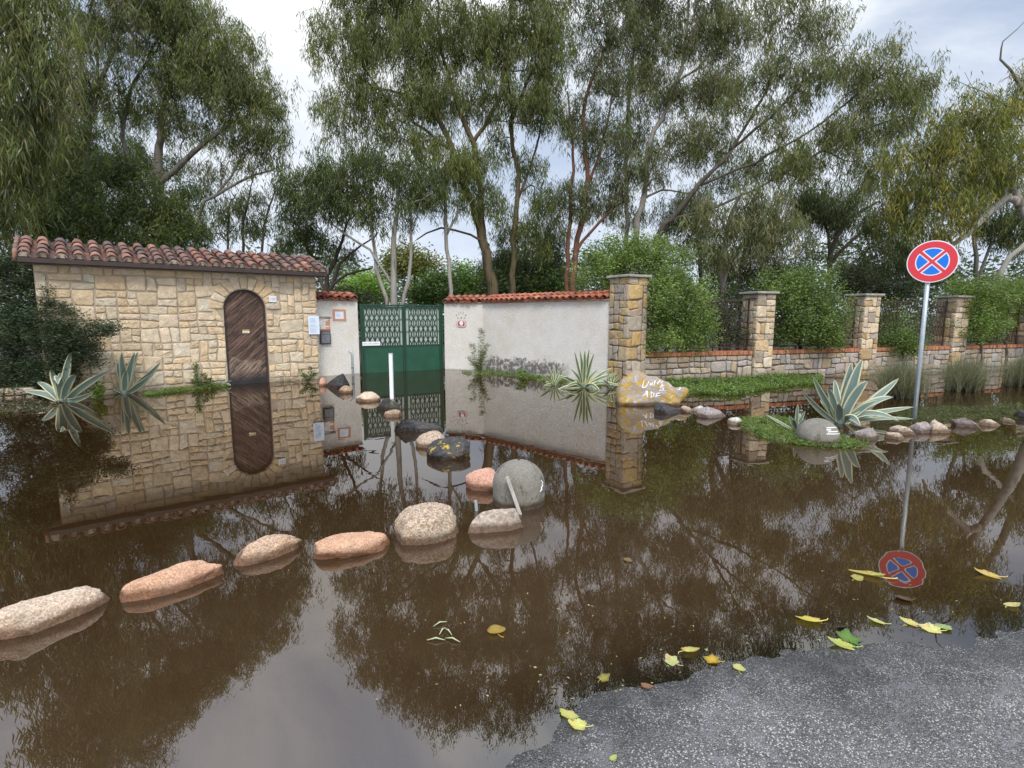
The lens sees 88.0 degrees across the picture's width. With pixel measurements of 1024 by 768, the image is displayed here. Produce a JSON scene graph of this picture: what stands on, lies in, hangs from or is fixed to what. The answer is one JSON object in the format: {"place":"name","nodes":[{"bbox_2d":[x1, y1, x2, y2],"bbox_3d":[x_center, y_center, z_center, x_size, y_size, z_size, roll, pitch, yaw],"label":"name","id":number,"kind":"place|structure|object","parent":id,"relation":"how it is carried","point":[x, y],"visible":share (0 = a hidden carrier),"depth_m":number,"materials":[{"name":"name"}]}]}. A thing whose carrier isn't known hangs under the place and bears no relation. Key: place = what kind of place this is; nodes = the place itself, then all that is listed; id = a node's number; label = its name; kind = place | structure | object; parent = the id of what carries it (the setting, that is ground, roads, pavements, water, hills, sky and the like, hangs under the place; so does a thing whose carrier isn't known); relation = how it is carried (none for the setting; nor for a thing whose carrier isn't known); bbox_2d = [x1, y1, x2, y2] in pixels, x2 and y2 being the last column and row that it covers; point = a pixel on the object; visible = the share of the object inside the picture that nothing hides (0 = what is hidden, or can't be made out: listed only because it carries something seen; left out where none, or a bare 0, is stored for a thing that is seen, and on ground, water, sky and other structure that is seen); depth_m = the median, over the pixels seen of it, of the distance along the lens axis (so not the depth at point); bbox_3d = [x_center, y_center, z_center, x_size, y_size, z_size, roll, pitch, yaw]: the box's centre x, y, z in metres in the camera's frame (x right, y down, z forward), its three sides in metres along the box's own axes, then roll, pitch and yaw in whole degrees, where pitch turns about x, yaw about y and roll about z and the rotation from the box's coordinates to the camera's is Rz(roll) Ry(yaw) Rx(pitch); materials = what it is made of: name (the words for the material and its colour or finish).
{"place":"outdoors","nodes":[
{"label":"outdoors","id":0,"kind":"place"},
{"bbox_2d":[0,366,1023,767],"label":"flood water","id":1,"kind":"structure","parent":0,"point":[708,526],"depth_m":3.66,"materials":[{"name":"liquid"}]},
{"bbox_2d":[89,380,110,398],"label":"weed","id":2,"kind":"object","parent":1,"relation":"on","point":[98,393],"visible":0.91,"depth_m":10.24,"materials":[{"name":"green plant"}]},
{"bbox_2d":[140,383,230,395],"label":"verge weeds","id":3,"kind":"object","parent":1,"relation":"on","point":[162,391],"visible":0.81,"depth_m":11.35,"materials":[{"name":"green plant"}]},
{"bbox_2d":[188,362,217,387],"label":"weed","id":4,"kind":"object","parent":1,"relation":"on","point":[205,382],"visible":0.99,"depth_m":11.82,"materials":[{"name":"green plant"}]},
{"bbox_2d":[356,392,380,401],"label":"rock","id":5,"kind":"object","parent":1,"relation":"on","point":[368,397],"visible":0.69,"depth_m":10.00,"materials":[{"name":"beige stone"}]},
{"bbox_2d":[467,327,489,371],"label":"weed","id":6,"kind":"object","parent":1,"relation":"on","point":[482,357],"visible":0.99,"depth_m":15.04,"materials":[{"name":"green plant"}]},
{"bbox_2d":[459,369,608,387],"bbox_3d":[0.468,-0.199,13.840,4.887,0.189,1.253,6,10,41],"label":"clover cover","id":7,"kind":"object","parent":1,"relation":"on","point":[534,376],"visible":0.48,"depth_m":14.15,"materials":[{"name":"green plant"}]},
{"bbox_2d":[355,546,1018,707],"bbox_3d":[1.190,1.210,3.116,4.050,0.009,1.291,-2,8,-14],"label":"floating debris","id":8,"kind":"object","parent":1,"relation":"on","point":[660,649],"visible":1,"depth_m":2.51,"materials":[{"name":"yellow plant"}]},
{"bbox_2d":[733,413,878,449],"bbox_3d":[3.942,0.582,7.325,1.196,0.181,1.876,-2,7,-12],"label":"grass tufts","id":9,"kind":"object","parent":1,"relation":"on","point":[782,429],"visible":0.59,"depth_m":7.23,"materials":[{"name":"green plant"}]},
{"bbox_2d":[836,628,860,648],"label":"fallen leaf","id":10,"kind":"object","parent":1,"relation":"on","point":[845,634],"visible":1,"depth_m":2.65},
{"bbox_2d":[853,353,1001,398],"bbox_3d":[7.639,-0.160,10.398,2.736,0.911,2.814,0,7,0],"label":"rush clump","id":11,"kind":"object","parent":1,"relation":"on","point":[903,387],"visible":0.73,"depth_m":10.38,"materials":[{"name":"green plant"}]},
{"bbox_2d":[874,401,1023,424],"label":"water weed","id":12,"kind":"object","parent":1,"relation":"on","point":[935,410],"visible":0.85,"depth_m":8.72,"materials":[{"name":"green plant"}]},
{"bbox_2d":[923,350,1013,391],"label":"rush clump","id":13,"kind":"object","parent":1,"relation":"on","point":[966,376],"visible":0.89,"depth_m":11.36,"materials":[{"name":"green plant"}]},
{"bbox_2d":[978,349,1023,386],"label":"rush clump","id":14,"kind":"object","parent":1,"relation":"on","point":[1016,370],"visible":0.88,"depth_m":12.17,"materials":[{"name":"green plant"}]},
{"bbox_2d":[0,317,1023,767],"bbox_3d":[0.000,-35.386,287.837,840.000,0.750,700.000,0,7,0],"label":"ground","id":15,"kind":"structure","parent":0,"point":[896,693],"depth_m":2.19,"materials":[{"name":"asphalt"}]},
{"bbox_2d":[0,385,40,400],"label":"stone wall","id":16,"kind":"structure","parent":15,"relation":"on","point":[16,397],"depth_m":10.09,"materials":[{"name":"yellow stone"}]},
{"bbox_2d":[0,397,64,413],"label":"ground litter","id":17,"kind":"object","parent":15,"relation":"on","point":[14,405],"visible":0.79,"depth_m":9.42,"materials":[{"name":"brown plant"}]},
{"bbox_2d":[0,0,108,276],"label":"eucalyptus tree","id":18,"kind":"object","parent":15,"relation":"on","point":[24,42],"visible":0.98,"depth_m":12.10,"materials":[{"name":"green plant"}]},
{"bbox_2d":[0,585,109,639],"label":"rock","id":19,"kind":"object","parent":15,"relation":"on","point":[30,616],"visible":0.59,"depth_m":2.75,"materials":[{"name":"beige stone"}]},
{"bbox_2d":[2,38,124,231],"bbox_3d":[-13.764,-5.660,16.644,3.678,10.057,3.049,0,7,0],"label":"eucalyptus tree","id":20,"kind":"object","parent":15,"relation":"on","point":[91,135],"visible":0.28,"depth_m":16.26,"materials":[{"name":"green plant"}]},
{"bbox_2d":[0,251,132,399],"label":"shrub","id":21,"kind":"object","parent":15,"relation":"on","point":[17,328],"visible":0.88,"depth_m":10.10,"materials":[{"name":"green plant"}]},
{"bbox_2d":[25,353,109,401],"bbox_3d":[-8.290,-0.052,9.814,1.645,1.046,0.618,-1,7,-11],"label":"agave","id":22,"kind":"object","parent":15,"relation":"on","point":[59,389],"visible":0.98,"depth_m":9.94,"materials":[{"name":"plant"}]},
{"bbox_2d":[45,0,163,243],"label":"eucalyptus tree","id":23,"kind":"object","parent":15,"relation":"on","point":[120,25],"visible":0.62,"depth_m":16.63,"materials":[{"name":"green plant"}]},
{"bbox_2d":[0,98,214,236],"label":"eucalyptus tree","id":24,"kind":"object","parent":15,"relation":"on","point":[147,162],"visible":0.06,"depth_m":21.92,"materials":[{"name":"green plant"}]},
{"bbox_2d":[0,133,231,254],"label":"shrub","id":25,"kind":"object","parent":15,"relation":"on","point":[169,225],"visible":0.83,"depth_m":15.50,"materials":[{"name":"green plant"}]},
{"bbox_2d":[113,352,159,393],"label":"agave","id":26,"kind":"object","parent":15,"relation":"on","point":[125,375],"visible":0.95,"depth_m":10.94,"materials":[{"name":"plant"}]},
{"bbox_2d":[12,235,328,396],"bbox_3d":[-7.570,-1.440,12.501,5.800,3.575,2.463,-6,9,-39],"label":"stone gatehouse","id":27,"kind":"object","parent":15,"relation":"on","point":[215,314],"visible":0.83,"depth_m":11.68,"materials":[{"name":"yellow stone"}]},
{"bbox_2d":[223,290,268,384],"bbox_3d":[-6.309,-0.940,12.587,0.902,2.561,0.128,-6,9,-39],"label":"door","id":28,"kind":"structure","parent":27,"relation":"in","point":[244,310],"depth_m":12.56,"materials":[{"name":"brown wood"}]},
{"bbox_2d":[308,316,319,333],"bbox_3d":[-5.010,-1.488,13.405,0.275,0.460,0.012,-6,9,-39],"label":"notice sheet","id":29,"kind":"object","parent":27,"relation":"attached to","point":[313,324],"visible":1,"depth_m":13.40,"materials":[{"name":"white paper"}]},
{"bbox_2d":[119,560,223,601],"bbox_3d":[-2.025,1.202,3.170,0.543,0.229,0.212,-6,9,-39],"label":"rock","id":30,"kind":"object","parent":15,"relation":"on","point":[179,577],"visible":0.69,"depth_m":3.10,"materials":[{"name":"stone"}]},
{"bbox_2d":[82,0,304,248],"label":"eucalyptus tree","id":31,"kind":"object","parent":15,"relation":"on","point":[235,88],"visible":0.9,"depth_m":17.62,"materials":[{"name":"green plant"}]},
{"bbox_2d":[188,175,290,252],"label":"eucalyptus tree","id":32,"kind":"object","parent":15,"relation":"on","point":[256,229],"visible":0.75,"depth_m":19.30,"materials":[{"name":"green plant"}]},
{"bbox_2d":[174,126,307,246],"bbox_3d":[-9.523,-5.058,18.878,4.688,8.263,2.156,0,7,0],"label":"eucalyptus tree","id":33,"kind":"object","parent":15,"relation":"on","point":[240,163],"visible":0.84,"depth_m":18.56,"materials":[{"name":"green plant"}]},
{"bbox_2d":[233,534,301,565],"bbox_3d":[-1.658,1.145,3.603,0.217,0.238,0.463,7,10,43],"label":"rock","id":34,"kind":"object","parent":15,"relation":"on","point":[265,548],"visible":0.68,"depth_m":3.52,"materials":[{"name":"stone"}]},
{"bbox_2d":[260,202,378,291],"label":"eucalyptus tree","id":35,"kind":"object","parent":15,"relation":"on","point":[308,238],"visible":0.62,"depth_m":18.00,"materials":[{"name":"green plant"}]},
{"bbox_2d":[315,290,359,376],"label":"white wall","id":36,"kind":"structure","parent":15,"relation":"on","point":[335,357],"depth_m":14.37,"materials":[{"name":"paint"}]},
{"bbox_2d":[325,374,349,387],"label":"rock","id":37,"kind":"object","parent":15,"relation":"on","point":[340,380],"visible":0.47,"depth_m":12.05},
{"bbox_2d":[316,276,384,327],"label":"background shrub","id":38,"kind":"object","parent":15,"relation":"on","point":[365,299],"visible":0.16,"depth_m":24.40,"materials":[{"name":"green plant"}]},
{"bbox_2d":[314,531,389,559],"bbox_3d":[-1.100,1.142,3.661,0.504,0.227,0.253,-3,8,-19],"label":"rock","id":39,"kind":"object","parent":15,"relation":"on","point":[346,545],"visible":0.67,"depth_m":3.57,"materials":[{"name":"stone"}]},
{"bbox_2d":[265,129,456,308],"bbox_3d":[-4.708,-4.368,17.043,6.185,7.362,3.031,0,7,0],"label":"eucalyptus tree","id":40,"kind":"object","parent":15,"relation":"on","point":[320,190],"visible":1,"depth_m":16.58,"materials":[{"name":"green plant"}]},
{"bbox_2d":[337,264,401,303],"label":"background shrub","id":41,"kind":"object","parent":15,"relation":"on","point":[370,279],"visible":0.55,"depth_m":26.27,"materials":[{"name":"green plant"}]},
{"bbox_2d":[359,304,443,372],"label":"metal gate","id":42,"kind":"structure","parent":15,"relation":"on","point":[393,329],"depth_m":15.40,"materials":[{"name":"green metal"}]},
{"bbox_2d":[369,239,456,306],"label":"background tree","id":43,"kind":"object","parent":15,"relation":"on","point":[423,259],"visible":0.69,"depth_m":30.90,"materials":[{"name":"green plant"}]},
{"bbox_2d":[394,419,442,431],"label":"rock","id":44,"kind":"object","parent":15,"relation":"on","point":[411,425],"visible":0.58,"depth_m":7.41,"materials":[{"name":"stone"}]},
{"bbox_2d":[394,502,458,544],"bbox_3d":[-0.619,1.095,3.916,0.472,0.436,0.356,-3,8,-24],"label":"rock","id":45,"kind":"object","parent":15,"relation":"on","point":[426,523],"visible":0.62,"depth_m":3.80,"materials":[{"name":"stone"}]},
{"bbox_2d":[416,430,444,447],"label":"rock","id":46,"kind":"object","parent":15,"relation":"on","point":[424,440],"visible":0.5,"depth_m":6.55,"materials":[{"name":"stone"}]},
{"bbox_2d":[397,264,466,308],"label":"background shrub","id":47,"kind":"object","parent":15,"relation":"on","point":[429,291],"visible":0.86,"depth_m":26.26,"materials":[{"name":"green plant"}]},
{"bbox_2d":[294,0,583,295],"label":"eucalyptus tree","id":48,"kind":"object","parent":15,"relation":"on","point":[428,99],"visible":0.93,"depth_m":17.48,"materials":[{"name":"green plant"}]},
{"bbox_2d":[397,115,486,294],"bbox_3d":[-2.448,-4.742,17.755,3.245,7.890,2.408,0,7,0],"label":"eucalyptus tree","id":49,"kind":"object","parent":15,"relation":"on","point":[459,177],"visible":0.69,"depth_m":17.30,"materials":[{"name":"green plant"}]},
{"bbox_2d":[427,436,469,459],"bbox_3d":[-0.733,0.816,6.154,0.503,0.365,0.464,0,7,0],"label":"rock","id":50,"kind":"object","parent":15,"relation":"on","point":[452,448],"visible":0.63,"depth_m":5.98,"materials":[{"name":"stone"}]},
{"bbox_2d":[434,256,486,299],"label":"background shrub","id":51,"kind":"object","parent":15,"relation":"on","point":[464,273],"visible":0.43,"depth_m":28.15,"materials":[{"name":"green plant"}]},
{"bbox_2d":[466,468,494,490],"bbox_3d":[-0.249,0.957,5.034,0.384,0.328,0.332,0,7,0],"label":"rock","id":52,"kind":"object","parent":15,"relation":"on","point":[479,480],"visible":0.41,"depth_m":4.91,"materials":[{"name":"pink stone"}]},
{"bbox_2d":[468,508,522,533],"bbox_3d":[-0.103,1.132,4.010,0.479,0.386,0.140,-3,8,-19],"label":"rock","id":53,"kind":"object","parent":15,"relation":"on","point":[497,520],"visible":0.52,"depth_m":3.97,"materials":[{"name":"stone"}]},
{"bbox_2d":[466,262,541,295],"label":"background shrub","id":54,"kind":"object","parent":15,"relation":"on","point":[503,279],"visible":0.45,"depth_m":22.27,"materials":[{"name":"green plant"}]},
{"bbox_2d":[0,289,1007,345],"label":"undergrowth","id":55,"kind":"object","parent":15,"relation":"on","point":[927,329],"visible":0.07,"depth_m":28.45,"materials":[{"name":"green plant"}]},
{"bbox_2d":[0,227,1023,327],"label":"distant wood","id":56,"kind":"object","parent":15,"relation":"on","point":[403,282],"visible":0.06,"depth_m":54.61,"materials":[{"name":"green plant"}]},
{"bbox_2d":[493,458,544,510],"bbox_3d":[0.058,0.956,4.598,0.448,0.634,0.448,0,7,0],"label":"concrete dome bollard","id":57,"kind":"object","parent":15,"relation":"on","point":[526,477],"visible":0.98,"depth_m":4.42,"materials":[{"name":"grey"}]},
{"bbox_2d":[442,289,609,380],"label":"white wall","id":58,"kind":"structure","parent":15,"relation":"on","point":[541,333],"depth_m":14.26,"materials":[{"name":"paint"}]},
{"bbox_2d":[467,180,585,292],"bbox_3d":[0.657,-5.208,23.416,5.375,7.391,2.982,0,7,0],"label":"eucalyptus tree","id":59,"kind":"object","parent":15,"relation":"on","point":[498,261],"visible":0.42,"depth_m":23.18,"materials":[{"name":"green plant"}]},
{"bbox_2d":[477,0,590,293],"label":"eucalyptus tree","id":60,"kind":"object","parent":15,"relation":"on","point":[523,230],"visible":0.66,"depth_m":18.83,"materials":[{"name":"green plant"}]},
{"bbox_2d":[518,266,585,292],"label":"background shrub","id":61,"kind":"object","parent":15,"relation":"on","point":[546,285],"visible":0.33,"depth_m":22.19,"materials":[{"name":"green plant"}]},
{"bbox_2d":[558,350,617,389],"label":"agave","id":62,"kind":"object","parent":15,"relation":"on","point":[583,376],"visible":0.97,"depth_m":11.90,"materials":[{"name":"plant"}]},
{"bbox_2d":[542,0,660,291],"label":"eucalyptus tree","id":63,"kind":"object","parent":15,"relation":"on","point":[584,210],"visible":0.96,"depth_m":18.82,"materials":[{"name":"green plant"}]},
{"bbox_2d":[606,274,651,382],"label":"stone pillar","id":64,"kind":"structure","parent":15,"relation":"on","point":[628,297],"depth_m":12.17,"materials":[{"name":"yellow stone"}]},
{"bbox_2d":[599,0,672,250],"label":"eucalyptus tree","id":65,"kind":"object","parent":15,"relation":"on","point":[628,221],"visible":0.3,"depth_m":20.68,"materials":[{"name":"green plant"}]},
{"bbox_2d":[564,226,730,359],"bbox_3d":[3.151,-1.979,12.827,4.038,3.776,2.296,3,8,22],"label":"shrub","id":66,"kind":"object","parent":15,"relation":"on","point":[672,292],"visible":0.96,"depth_m":12.63,"materials":[{"name":"green plant"}]},
{"bbox_2d":[615,370,688,405],"bbox_3d":[2.571,0.195,9.797,1.318,0.879,0.628,0,7,0],"label":"lichen rock","id":67,"kind":"object","parent":15,"relation":"on","point":[636,388],"visible":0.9,"depth_m":9.62,"materials":[{"name":"yellow stone"}]},
{"bbox_2d":[654,404,682,413],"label":"rock","id":68,"kind":"object","parent":15,"relation":"on","point":[662,408],"visible":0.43,"depth_m":8.84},
{"bbox_2d":[611,0,770,273],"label":"eucalyptus tree","id":69,"kind":"object","parent":15,"relation":"on","point":[725,22],"visible":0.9,"depth_m":19.43,"materials":[{"name":"green plant"}]},
{"bbox_2d":[645,350,751,380],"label":"stone wall","id":70,"kind":"structure","parent":15,"relation":"on","point":[724,363],"depth_m":12.95,"materials":[{"name":"yellow stone"}]},
{"bbox_2d":[647,298,749,351],"bbox_3d":[4.529,-1.449,13.026,3.094,1.300,0.032,-2,8,-17],"label":"panel","id":71,"kind":"object","parent":70,"relation":"on","point":[727,300],"visible":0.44,"depth_m":13.25,"materials":[{"name":"metal"}]},
{"bbox_2d":[640,134,762,346],"bbox_3d":[7.840,-5.924,22.520,5.424,9.042,2.789,0,7,0],"label":"eucalyptus tree","id":72,"kind":"object","parent":15,"relation":"on","point":[669,229],"visible":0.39,"depth_m":22.17,"materials":[{"name":"green plant"}]},
{"bbox_2d":[696,407,724,417],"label":"rock","id":73,"kind":"object","parent":15,"relation":"on","point":[707,412],"visible":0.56,"depth_m":8.47,"materials":[{"name":"grey stone"}]},
{"bbox_2d":[687,281,755,350],"bbox_3d":[5.338,-1.482,13.839,1.788,2.434,1.644,0,7,0],"label":"shrub","id":74,"kind":"object","parent":15,"relation":"on","point":[724,316],"visible":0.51,"depth_m":13.66,"materials":[{"name":"green plant"}]},
{"bbox_2d":[665,372,823,394],"bbox_3d":[6.043,-0.176,13.423,6.799,0.339,2.960,-5,9,-32],"label":"clover cover","id":75,"kind":"object","parent":15,"relation":"on","point":[724,386],"visible":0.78,"depth_m":12.21,"materials":[{"name":"green plant"}]},
{"bbox_2d":[674,171,825,349],"bbox_3d":[6.748,-3.268,15.363,4.436,5.720,2.549,0,7,0],"label":"eucalyptus tree","id":76,"kind":"object","parent":15,"relation":"on","point":[754,241],"visible":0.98,"depth_m":15.06,"materials":[{"name":"green plant"}]},
{"bbox_2d":[739,291,779,375],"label":"stone pillar","id":77,"kind":"structure","parent":15,"relation":"on","point":[762,314],"depth_m":13.35,"materials":[{"name":"yellow stone"}]},
{"bbox_2d":[729,255,819,347],"bbox_3d":[7.573,-2.124,15.483,2.660,3.328,1.803,0,7,0],"label":"shrub","id":78,"kind":"object","parent":15,"relation":"on","point":[752,274],"visible":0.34,"depth_m":15.19,"materials":[{"name":"green plant"}]},
{"bbox_2d":[767,405,804,430],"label":"agave","id":79,"kind":"object","parent":15,"relation":"on","point":[797,421],"visible":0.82,"depth_m":7.41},
{"bbox_2d":[744,253,863,360],"bbox_3d":[7.634,-1.803,13.898,2.914,3.153,2.295,0,7,0],"label":"shrub","id":80,"kind":"object","parent":15,"relation":"on","point":[827,332],"visible":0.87,"depth_m":13.60,"materials":[{"name":"green plant"}]},
{"bbox_2d":[648,0,959,351],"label":"eucalyptus tree","id":81,"kind":"object","parent":15,"relation":"on","point":[799,165],"visible":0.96,"depth_m":16.72,"materials":[{"name":"green plant"}]},
{"bbox_2d":[771,347,858,376],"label":"stone wall","id":82,"kind":"structure","parent":15,"relation":"on","point":[824,362],"depth_m":14.00,"materials":[{"name":"yellow stone"}]},
{"bbox_2d":[773,300,855,348],"bbox_3d":[7.968,-1.585,14.088,2.947,1.300,0.032,-2,8,-17],"label":"panel","id":83,"kind":"object","parent":82,"relation":"on","point":[851,344],"visible":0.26,"depth_m":14.06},
{"bbox_2d":[795,418,839,445],"bbox_3d":[3.928,0.713,6.822,0.500,0.550,0.500,0,7,0],"label":"concrete dome bollard","id":84,"kind":"object","parent":15,"relation":"on","point":[821,430],"visible":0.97,"depth_m":6.64,"materials":[{"name":"concrete"}]},
{"bbox_2d":[802,359,911,425],"bbox_3d":[5.109,0.181,7.849,1.638,1.084,0.683,-1,7,-10],"label":"agave","id":85,"kind":"object","parent":15,"relation":"on","point":[838,405],"visible":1,"depth_m":7.90,"materials":[{"name":"plant"}]},
{"bbox_2d":[844,293,884,374],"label":"stone pillar","id":86,"kind":"structure","parent":15,"relation":"on","point":[865,336],"depth_m":14.39,"materials":[{"name":"yellow stone"}]},
{"bbox_2d":[850,428,879,440],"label":"rock","id":87,"kind":"object","parent":15,"relation":"on","point":[871,433],"visible":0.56,"depth_m":6.91,"materials":[{"name":"grey stone"}]},
{"bbox_2d":[772,174,969,347],"bbox_3d":[14.314,-4.899,21.513,7.606,7.305,3.350,0,7,0],"label":"eucalyptus tree","id":88,"kind":"object","parent":15,"relation":"on","point":[836,216],"visible":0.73,"depth_m":21.08,"materials":[{"name":"green plant"}]},
{"bbox_2d":[827,258,924,317],"bbox_3d":[11.046,-2.226,16.219,3.189,3.326,1.844,0,7,0],"label":"shrub","id":89,"kind":"object","parent":15,"relation":"on","point":[858,282],"visible":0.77,"depth_m":15.90,"materials":[{"name":"green plant"}]},
{"bbox_2d":[877,295,932,361],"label":"shrub","id":90,"kind":"object","parent":15,"relation":"on","point":[910,346],"visible":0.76,"depth_m":14.72,"materials":[{"name":"green plant"}]},
{"bbox_2d":[875,345,949,373],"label":"stone wall","id":91,"kind":"structure","parent":15,"relation":"on","point":[937,354],"depth_m":15.20,"materials":[{"name":"yellow stone"}]},
{"bbox_2d":[877,301,947,346],"bbox_3d":[11.321,-1.720,15.133,2.917,1.300,0.032,-2,8,-17],"label":"panel","id":92,"kind":"object","parent":91,"relation":"on","point":[920,318],"visible":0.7,"depth_m":15.20,"materials":[{"name":"metal"}]},
{"bbox_2d":[907,240,958,420],"bbox_3d":[6.223,-0.574,8.009,0.610,3.101,0.085,5,9,35],"label":"road sign","id":93,"kind":"object","parent":15,"relation":"on","point":[928,262],"visible":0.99,"depth_m":7.87,"materials":[{"name":"metal"}]},
{"bbox_2d":[860,71,1023,261],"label":"eucalyptus tree","id":94,"kind":"object","parent":15,"relation":"on","point":[997,167],"visible":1,"depth_m":14.38,"materials":[{"name":"green plant"}]},
{"bbox_2d":[933,295,974,368],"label":"stone pillar","id":95,"kind":"structure","parent":15,"relation":"on","point":[954,313],"depth_m":15.45,"materials":[{"name":"yellow stone"}]},
{"bbox_2d":[934,268,1023,365],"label":"shrub","id":96,"kind":"object","parent":15,"relation":"on","point":[1004,293],"visible":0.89,"depth_m":15.40,"materials":[{"name":"green plant"}]},
{"bbox_2d":[934,169,1023,343],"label":"eucalyptus tree","id":97,"kind":"object","parent":15,"relation":"on","point":[990,231],"visible":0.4,"depth_m":18.88,"materials":[{"name":"green plant"}]},
{"bbox_2d":[952,22,1023,142],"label":"eucalyptus tree","id":98,"kind":"object","parent":15,"relation":"on","point":[1018,85],"visible":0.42,"depth_m":16.92,"materials":[{"name":"green plant"}]},
{"bbox_2d":[965,344,1022,368],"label":"stone wall","id":99,"kind":"structure","parent":15,"relation":"on","point":[992,351],"depth_m":16.07,"materials":[{"name":"yellow stone"}]},
{"bbox_2d":[988,205,1023,343],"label":"eucalyptus tree","id":100,"kind":"object","parent":15,"relation":"on","point":[1014,254],"visible":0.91,"depth_m":16.93,"materials":[{"name":"green plant"}]},
{"bbox_2d":[1006,298,1023,358],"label":"stone pillar","id":101,"kind":"structure","parent":15,"relation":"on","point":[1020,337],"depth_m":16.50,"materials":[{"name":"yellow stone"}]},
{"bbox_2d":[0,0,1023,316],"label":"sky","id":102,"kind":"structure","parent":0,"point":[974,31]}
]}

